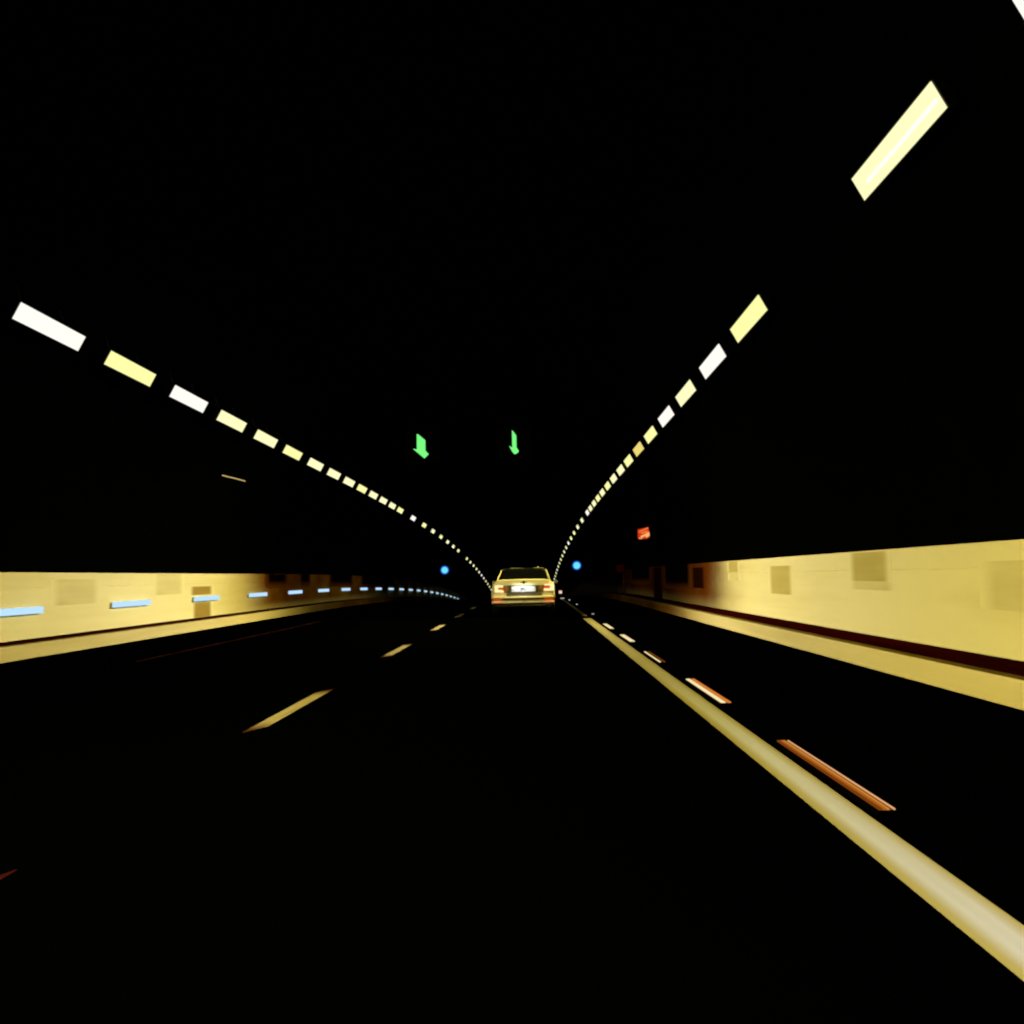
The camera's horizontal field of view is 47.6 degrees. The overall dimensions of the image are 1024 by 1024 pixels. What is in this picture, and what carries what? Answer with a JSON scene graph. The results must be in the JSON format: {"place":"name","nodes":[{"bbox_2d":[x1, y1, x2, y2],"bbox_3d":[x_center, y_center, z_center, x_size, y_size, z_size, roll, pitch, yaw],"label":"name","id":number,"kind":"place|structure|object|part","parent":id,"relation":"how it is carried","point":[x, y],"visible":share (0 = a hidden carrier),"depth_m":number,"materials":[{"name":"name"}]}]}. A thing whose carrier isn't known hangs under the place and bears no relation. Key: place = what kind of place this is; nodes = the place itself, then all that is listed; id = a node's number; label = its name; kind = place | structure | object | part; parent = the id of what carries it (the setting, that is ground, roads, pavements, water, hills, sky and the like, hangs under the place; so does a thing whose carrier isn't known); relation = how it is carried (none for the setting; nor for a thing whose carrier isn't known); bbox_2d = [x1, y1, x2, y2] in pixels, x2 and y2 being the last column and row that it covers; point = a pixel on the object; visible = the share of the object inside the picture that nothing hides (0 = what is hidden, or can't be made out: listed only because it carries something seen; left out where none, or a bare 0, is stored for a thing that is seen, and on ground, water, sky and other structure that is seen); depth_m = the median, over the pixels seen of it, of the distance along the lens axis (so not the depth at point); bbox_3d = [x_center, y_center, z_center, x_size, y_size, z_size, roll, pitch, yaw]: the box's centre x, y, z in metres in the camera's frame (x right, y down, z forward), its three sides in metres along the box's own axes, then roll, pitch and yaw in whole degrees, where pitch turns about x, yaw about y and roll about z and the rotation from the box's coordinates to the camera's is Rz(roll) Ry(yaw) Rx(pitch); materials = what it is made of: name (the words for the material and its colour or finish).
{"place":"outdoors","nodes":[
{"label":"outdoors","id":0,"kind":"place"},
{"bbox_2d":[0,0,1023,598],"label":"tunnel ceiling","id":1,"kind":"structure","parent":0,"point":[354,240],"depth_m":17.86,"materials":[{"name":"black concrete"}]},
{"bbox_2d":[6,285,86,351],"bbox_3d":[-7.245,-3.039,18.065,0.319,0.643,2.480,-1,-3,1],"label":"ceiling light","id":2,"kind":"object","parent":1,"relation":"attached to","point":[30,317],"visible":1,"depth_m":17.79,"materials":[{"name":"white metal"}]},
{"bbox_2d":[99,336,156,386],"bbox_3d":[-7.185,-2.840,21.689,0.319,0.643,2.480,-1,-3,1],"label":"ceiling light","id":3,"kind":"object","parent":1,"relation":"attached to","point":[121,364],"visible":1,"depth_m":21.40,"materials":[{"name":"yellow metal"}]},
{"bbox_2d":[165,372,208,413],"bbox_3d":[-7.125,-2.638,25.383,0.319,0.643,2.480,-1,-3,1],"label":"ceiling light","id":4,"kind":"object","parent":1,"relation":"attached to","point":[192,400],"visible":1,"depth_m":25.10,"materials":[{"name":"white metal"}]},
{"bbox_2d":[213,398,246,432],"bbox_3d":[-7.066,-2.439,28.997,0.319,0.643,2.480,-1,-3,1],"label":"ceiling light","id":5,"kind":"object","parent":1,"relation":"attached to","point":[233,421],"visible":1,"depth_m":28.70,"materials":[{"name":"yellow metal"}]},
{"bbox_2d":[221,475,244,481],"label":"strip light","id":6,"kind":"object","parent":1,"relation":"attached to","point":[239,480],"visible":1,"depth_m":33.45,"materials":[{"name":"orange metal"}]},
{"bbox_2d":[250,418,277,448],"bbox_3d":[-7.005,-2.235,32.711,0.319,0.643,2.480,-1,-3,1],"label":"ceiling light","id":7,"kind":"object","parent":1,"relation":"attached to","point":[261,436],"visible":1,"depth_m":32.38,"materials":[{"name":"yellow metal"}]},
{"bbox_2d":[279,435,302,460],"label":"ceiling light","id":8,"kind":"object","parent":1,"relation":"attached to","point":[291,452],"visible":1,"depth_m":36.02,"materials":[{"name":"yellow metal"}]},
{"bbox_2d":[304,448,323,471],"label":"ceiling light","id":9,"kind":"object","parent":1,"relation":"attached to","point":[314,463],"visible":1,"depth_m":39.84,"materials":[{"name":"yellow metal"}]},
{"bbox_2d":[324,460,340,479],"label":"ceiling light","id":10,"kind":"object","parent":1,"relation":"attached to","point":[332,473],"visible":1,"depth_m":43.55,"materials":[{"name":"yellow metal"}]},
{"bbox_2d":[341,469,355,487],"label":"ceiling light","id":11,"kind":"object","parent":1,"relation":"attached to","point":[346,480],"visible":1,"depth_m":47.18,"materials":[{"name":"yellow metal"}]},
{"bbox_2d":[354,477,366,493],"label":"ceiling light","id":12,"kind":"object","parent":1,"relation":"attached to","point":[360,488],"visible":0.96,"depth_m":50.79,"materials":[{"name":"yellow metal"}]},
{"bbox_2d":[366,484,378,499],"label":"ceiling light","id":13,"kind":"object","parent":1,"relation":"attached to","point":[372,494],"visible":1,"depth_m":54.42,"materials":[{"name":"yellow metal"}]},
{"bbox_2d":[377,490,387,504],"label":"ceiling light","id":14,"kind":"object","parent":1,"relation":"attached to","point":[382,499],"visible":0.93,"depth_m":58.27,"materials":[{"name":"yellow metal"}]},
{"bbox_2d":[386,496,395,509],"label":"ceiling light","id":15,"kind":"object","parent":1,"relation":"attached to","point":[390,504],"visible":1,"depth_m":62.01,"materials":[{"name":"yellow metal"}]},
{"bbox_2d":[395,502,403,513],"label":"ceiling light","id":16,"kind":"object","parent":1,"relation":"attached to","point":[399,509],"visible":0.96,"depth_m":65.64,"materials":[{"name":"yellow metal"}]},
{"bbox_2d":[408,510,415,520],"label":"ceiling light","id":17,"kind":"object","parent":1,"relation":"attached to","point":[412,517],"visible":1,"depth_m":72.83,"materials":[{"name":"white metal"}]},
{"bbox_2d":[406,416,438,462],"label":"lane signal","id":18,"kind":"object","parent":1,"relation":"hanging from","point":[422,446],"visible":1,"depth_m":44.29,"materials":[{"name":"black metal"}]},
{"bbox_2d":[439,565,449,574],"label":"round lamp","id":19,"kind":"object","parent":1,"relation":"attached to","point":[444,570],"visible":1,"depth_m":111.96,"materials":[{"name":"blue metal"}]},
{"bbox_2d":[498,413,530,459],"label":"lane signal","id":20,"kind":"object","parent":1,"relation":"hanging from","point":[514,442],"visible":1,"depth_m":44.24,"materials":[{"name":"black metal"}]},
{"bbox_2d":[572,560,582,570],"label":"round lamp","id":21,"kind":"object","parent":1,"relation":"attached to","point":[577,565],"visible":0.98,"depth_m":105.59,"materials":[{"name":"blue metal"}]},
{"bbox_2d":[588,504,593,511],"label":"ceiling light","id":22,"kind":"object","parent":1,"relation":"attached to","point":[591,507],"visible":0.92,"depth_m":67.10,"materials":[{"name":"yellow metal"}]},
{"bbox_2d":[592,499,597,506],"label":"ceiling light","id":23,"kind":"object","parent":1,"relation":"attached to","point":[594,502],"visible":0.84,"depth_m":63.31,"materials":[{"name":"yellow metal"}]},
{"bbox_2d":[595,493,601,501],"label":"ceiling light","id":24,"kind":"object","parent":1,"relation":"attached to","point":[598,497],"visible":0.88,"depth_m":59.58,"materials":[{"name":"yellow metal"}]},
{"bbox_2d":[599,487,606,496],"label":"ceiling light","id":25,"kind":"object","parent":1,"relation":"attached to","point":[603,491],"visible":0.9,"depth_m":55.88,"materials":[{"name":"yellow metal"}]},
{"bbox_2d":[604,480,612,490],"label":"ceiling light","id":26,"kind":"object","parent":1,"relation":"attached to","point":[608,485],"visible":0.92,"depth_m":52.00,"materials":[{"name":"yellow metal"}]},
{"bbox_2d":[610,472,618,483],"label":"ceiling light","id":27,"kind":"object","parent":1,"relation":"attached to","point":[614,477],"visible":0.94,"depth_m":48.17,"materials":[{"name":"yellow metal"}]},
{"bbox_2d":[616,463,626,475],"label":"ceiling light","id":28,"kind":"object","parent":1,"relation":"attached to","point":[621,469],"visible":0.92,"depth_m":44.48,"materials":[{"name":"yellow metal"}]},
{"bbox_2d":[624,452,635,467],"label":"ceiling light","id":29,"kind":"object","parent":1,"relation":"attached to","point":[629,460],"visible":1,"depth_m":40.85,"materials":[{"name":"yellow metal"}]},
{"bbox_2d":[632,440,646,456],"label":"ceiling light","id":30,"kind":"object","parent":1,"relation":"attached to","point":[639,448],"visible":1,"depth_m":37.05,"materials":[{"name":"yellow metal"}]},
{"bbox_2d":[637,527,649,538],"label":"lit sign","id":31,"kind":"object","parent":1,"relation":"attached to","point":[643,533],"visible":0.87,"depth_m":45.94,"materials":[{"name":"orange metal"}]},
{"bbox_2d":[644,424,660,443],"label":"ceiling light","id":32,"kind":"object","parent":1,"relation":"attached to","point":[652,433],"visible":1,"depth_m":33.29,"materials":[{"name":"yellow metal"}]},
{"bbox_2d":[657,403,677,427],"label":"ceiling light","id":33,"kind":"object","parent":1,"relation":"attached to","point":[669,413],"visible":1,"depth_m":29.48,"materials":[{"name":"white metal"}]},
{"bbox_2d":[675,377,699,407],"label":"ceiling light","id":34,"kind":"object","parent":1,"relation":"attached to","point":[688,391],"visible":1,"depth_m":25.72,"materials":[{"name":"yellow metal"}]},
{"bbox_2d":[698,340,730,379],"bbox_3d":[3.895,-2.885,22.231,0.298,0.317,2.480,-1,-3,1],"label":"ceiling light","id":35,"kind":"object","parent":1,"relation":"attached to","point":[717,357],"visible":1,"depth_m":21.89,"materials":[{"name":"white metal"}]},
{"bbox_2d":[729,290,773,343],"bbox_3d":[3.835,-3.086,18.567,0.298,0.317,2.480,-1,-3,1],"label":"ceiling light","id":36,"kind":"object","parent":1,"relation":"attached to","point":[756,311],"visible":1,"depth_m":18.24,"materials":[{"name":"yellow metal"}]},
{"bbox_2d":[850,73,958,202],"bbox_3d":[3.712,-3.498,11.069,0.298,0.317,2.480,-1,-3,1],"label":"ceiling light","id":37,"kind":"object","parent":1,"relation":"attached to","point":[934,103],"visible":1,"depth_m":10.73,"materials":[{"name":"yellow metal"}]},
{"bbox_2d":[1012,0,1023,24],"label":"ceiling light","id":38,"kind":"object","parent":1,"relation":"attached to","point":[1019,4],"visible":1,"depth_m":8.26,"materials":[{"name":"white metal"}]},
{"bbox_2d":[0,596,1023,1023],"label":"road","id":39,"kind":"structure","parent":0,"point":[438,812],"depth_m":5.35,"materials":[{"name":"black asphalt"}]},
{"bbox_2d":[0,596,444,662],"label":"kerb","id":40,"kind":"structure","parent":39,"relation":"on","point":[10,653],"depth_m":24.88,"materials":[{"name":"concrete"}]},
{"bbox_2d":[0,597,383,645],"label":"walkway","id":41,"kind":"structure","parent":40,"relation":"on","point":[87,633],"depth_m":25.44,"materials":[{"name":"concrete"}]},
{"bbox_2d":[0,572,466,641],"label":"tunnel wall","id":42,"kind":"structure","parent":41,"relation":"on","point":[23,589],"depth_m":26.72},
{"bbox_2d":[0,606,43,615],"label":"wall light","id":43,"kind":"object","parent":42,"relation":"attached to","point":[20,611],"visible":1,"depth_m":20.15,"materials":[{"name":"plastic"}]},
{"bbox_2d":[50,579,99,605],"bbox_3d":[-8.570,1.572,22.842,0.002,0.490,2.500,-1,-3,1],"label":"wall hatch","id":44,"kind":"object","parent":42,"relation":"attached to","point":[73,591],"depth_m":22.73,"materials":[{"name":"beige metal"}]},
{"bbox_2d":[110,600,150,607],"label":"wall light","id":45,"kind":"object","parent":42,"relation":"attached to","point":[129,603],"visible":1,"depth_m":25.57,"materials":[{"name":"white plastic"}]},
{"bbox_2d":[153,574,183,594],"bbox_3d":[-8.477,1.788,28.688,0.002,0.500,2.500,-1,-3,1],"label":"wall hatch","id":46,"kind":"object","parent":42,"relation":"attached to","point":[165,584],"depth_m":28.63,"materials":[{"name":"beige metal"}]},
{"bbox_2d":[189,586,212,595],"bbox_3d":[-8.426,2.136,31.523,0.002,0.225,2.300,-1,-3,1],"label":"wall cabinet","id":47,"kind":"object","parent":42,"relation":"attached to","point":[204,590],"depth_m":31.49,"materials":[{"name":"brown metal"}]},
{"bbox_2d":[192,601,212,617],"bbox_3d":[-8.414,2.651,31.544,0.002,0.401,2.000,-1,-3,1],"label":"wall cabinet","id":48,"kind":"object","parent":42,"relation":"attached to","point":[202,609],"depth_m":31.54,"materials":[{"name":"yellow metal"}]},
{"bbox_2d":[192,595,219,600],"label":"wall light","id":49,"kind":"object","parent":42,"relation":"attached to","point":[206,598],"visible":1,"depth_m":31.59,"materials":[{"name":"plastic"}]},
{"bbox_2d":[247,592,266,596],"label":"wall light","id":50,"kind":"object","parent":42,"relation":"attached to","point":[256,594],"visible":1,"depth_m":37.40,"materials":[{"name":"plastic"}]},
{"bbox_2d":[264,574,288,587],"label":"wall panel","id":51,"kind":"structure","parent":42,"relation":"attached to","point":[276,580],"depth_m":40.78,"materials":[{"name":"brown metal"}]},
{"bbox_2d":[287,590,301,593],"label":"wall light","id":52,"kind":"object","parent":42,"relation":"attached to","point":[295,592],"visible":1,"depth_m":43.58,"materials":[{"name":"plastic"}]},
{"bbox_2d":[299,574,310,586],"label":"wall panel","id":53,"kind":"structure","parent":42,"relation":"attached to","point":[305,580],"depth_m":45.98,"materials":[{"name":"brown metal"}]},
{"bbox_2d":[317,589,328,591],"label":"wall light","id":54,"kind":"object","parent":42,"relation":"attached to","point":[322,590],"visible":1,"depth_m":49.34,"materials":[{"name":"plastic"}]},
{"bbox_2d":[329,575,352,586],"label":"wall panel","id":55,"kind":"structure","parent":42,"relation":"attached to","point":[340,581],"depth_m":54.45,"materials":[{"name":"brown metal"}]},
{"bbox_2d":[361,576,394,587],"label":"wall panel","id":56,"kind":"structure","parent":42,"relation":"attached to","point":[372,582],"depth_m":67.29,"materials":[{"name":"black"}]},
{"bbox_2d":[492,566,557,615],"bbox_3d":[0.392,2.409,35.690,2.060,1.452,4.800,-1,-3,2],"label":"sedan car","id":57,"kind":"object","parent":39,"relation":"on","point":[522,587],"visible":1,"depth_m":33.43,"materials":[{"name":"beige paint"}]},
{"bbox_3d":[0.370,1.932,35.371,1.550,0.310,2.690,-1,-3,2],"label":"window glass","id":58,"kind":"part","parent":57,"relation":"part of","materials":[{"name":"black glass"}]},
{"bbox_2d":[602,624,614,629],"bbox_3d":[2.116,2.528,25.639,0.130,0.024,2.500,-1,-3,1],"label":"lane marker","id":59,"kind":"object","parent":39,"relation":"on","point":[608,627],"visible":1,"depth_m":25.21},
{"bbox_2d":[618,634,634,642],"bbox_3d":[2.036,2.259,20.747,0.130,0.024,2.360,-1,-3,1],"label":"lane marker","id":60,"kind":"object","parent":39,"relation":"on","point":[627,639],"visible":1,"depth_m":20.48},
{"bbox_2d":[642,651,667,663],"bbox_3d":[1.958,1.998,15.985,0.130,0.024,2.140,-1,-3,1],"label":"lane marker","id":61,"kind":"object","parent":39,"relation":"on","point":[654,658],"visible":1,"depth_m":15.73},
{"bbox_2d":[682,679,731,705],"bbox_3d":[1.881,1.742,11.332,0.130,0.024,2.420,-1,-3,1],"label":"lane marker","id":62,"kind":"object","parent":39,"relation":"on","point":[709,694],"visible":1,"depth_m":11.02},
{"bbox_2d":[572,593,1023,709],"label":"kerb","id":63,"kind":"structure","parent":39,"relation":"on","point":[1003,688],"depth_m":13.21,"materials":[{"name":"concrete"}]},
{"bbox_2d":[598,592,1023,676],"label":"walkway","id":64,"kind":"structure","parent":63,"relation":"on","point":[1005,665],"depth_m":14.54,"materials":[{"name":"concrete"}]},
{"bbox_2d":[616,564,626,593],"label":"sign post","id":65,"kind":"object","parent":64,"relation":"on","point":[619,567],"visible":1,"depth_m":57.01,"materials":[{"name":"metal"}]},
{"bbox_2d":[567,539,1023,660],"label":"tunnel wall","id":66,"kind":"structure","parent":64,"relation":"on","point":[933,599],"depth_m":15.24,"materials":[{"name":"beige concrete"}]},
{"bbox_2d":[600,569,625,586],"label":"wall panel","id":67,"kind":"structure","parent":66,"relation":"attached to","point":[612,579],"depth_m":67.70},
{"bbox_2d":[631,567,650,583],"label":"wall panel","id":68,"kind":"structure","parent":66,"relation":"attached to","point":[640,575],"depth_m":49.86,"materials":[{"name":"black"}]},
{"bbox_2d":[653,567,662,598],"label":"wall door","id":69,"kind":"structure","parent":66,"relation":"attached to","point":[657,584],"depth_m":43.59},
{"bbox_2d":[664,564,690,589],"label":"wall panel","id":70,"kind":"structure","parent":66,"relation":"attached to","point":[677,577],"depth_m":37.40,"materials":[{"name":"black"}]},
{"bbox_2d":[692,567,704,587],"bbox_3d":[5.294,1.872,33.015,0.002,0.580,2.500,-1,-3,1],"label":"wall cabinet","id":71,"kind":"object","parent":66,"relation":"attached to","point":[698,577],"depth_m":32.93,"materials":[{"name":"brown metal"}]},
{"bbox_2d":[727,561,738,571],"bbox_3d":[5.193,1.286,27.264,0.002,0.240,1.550,-1,-3,1],"label":"wall hatch","id":72,"kind":"object","parent":66,"relation":"attached to","point":[733,566],"depth_m":27.20,"materials":[{"name":"yellow metal"}]},
{"bbox_2d":[728,573,739,580],"bbox_3d":[5.197,1.516,27.176,0.002,0.170,1.600,-1,-3,1],"label":"wall hatch","id":73,"kind":"object","parent":66,"relation":"attached to","point":[733,576],"depth_m":27.10,"materials":[{"name":"yellow metal"}]},
{"bbox_2d":[768,565,793,594],"bbox_3d":[5.116,1.296,22.131,0.002,0.535,2.200,-1,-3,1],"label":"wall cabinet","id":74,"kind":"object","parent":66,"relation":"attached to","point":[780,579],"depth_m":22.04,"materials":[{"name":"yellow metal"}]},
{"bbox_2d":[848,551,891,581],"bbox_3d":[5.016,0.770,16.327,0.002,0.410,2.050,-1,-3,1],"label":"wall hatch","id":75,"kind":"object","parent":66,"relation":"attached to","point":[869,566],"depth_m":16.23,"materials":[{"name":"yellow metal"}]},
{"bbox_2d":[849,581,895,590],"bbox_3d":[5.020,1.033,16.238,0.002,0.115,2.200,-1,-3,1],"label":"wall hatch","id":76,"kind":"object","parent":66,"relation":"attached to","point":[887,586],"depth_m":16.11,"materials":[{"name":"beige metal"}]},
{"bbox_2d":[978,560,1023,611],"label":"wall cabinet","id":77,"kind":"object","parent":66,"relation":"attached to","point":[1001,583],"depth_m":11.70,"materials":[{"name":"beige metal"}]},
{"bbox_2d":[772,740,904,815],"bbox_3d":[1.805,1.486,6.670,0.130,0.024,2.400,-1,-3,1],"label":"lane marker","id":78,"kind":"object","parent":39,"relation":"on","point":[869,801],"visible":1,"depth_m":6.28,"materials":[{"name":"orange metal"}]}
]}

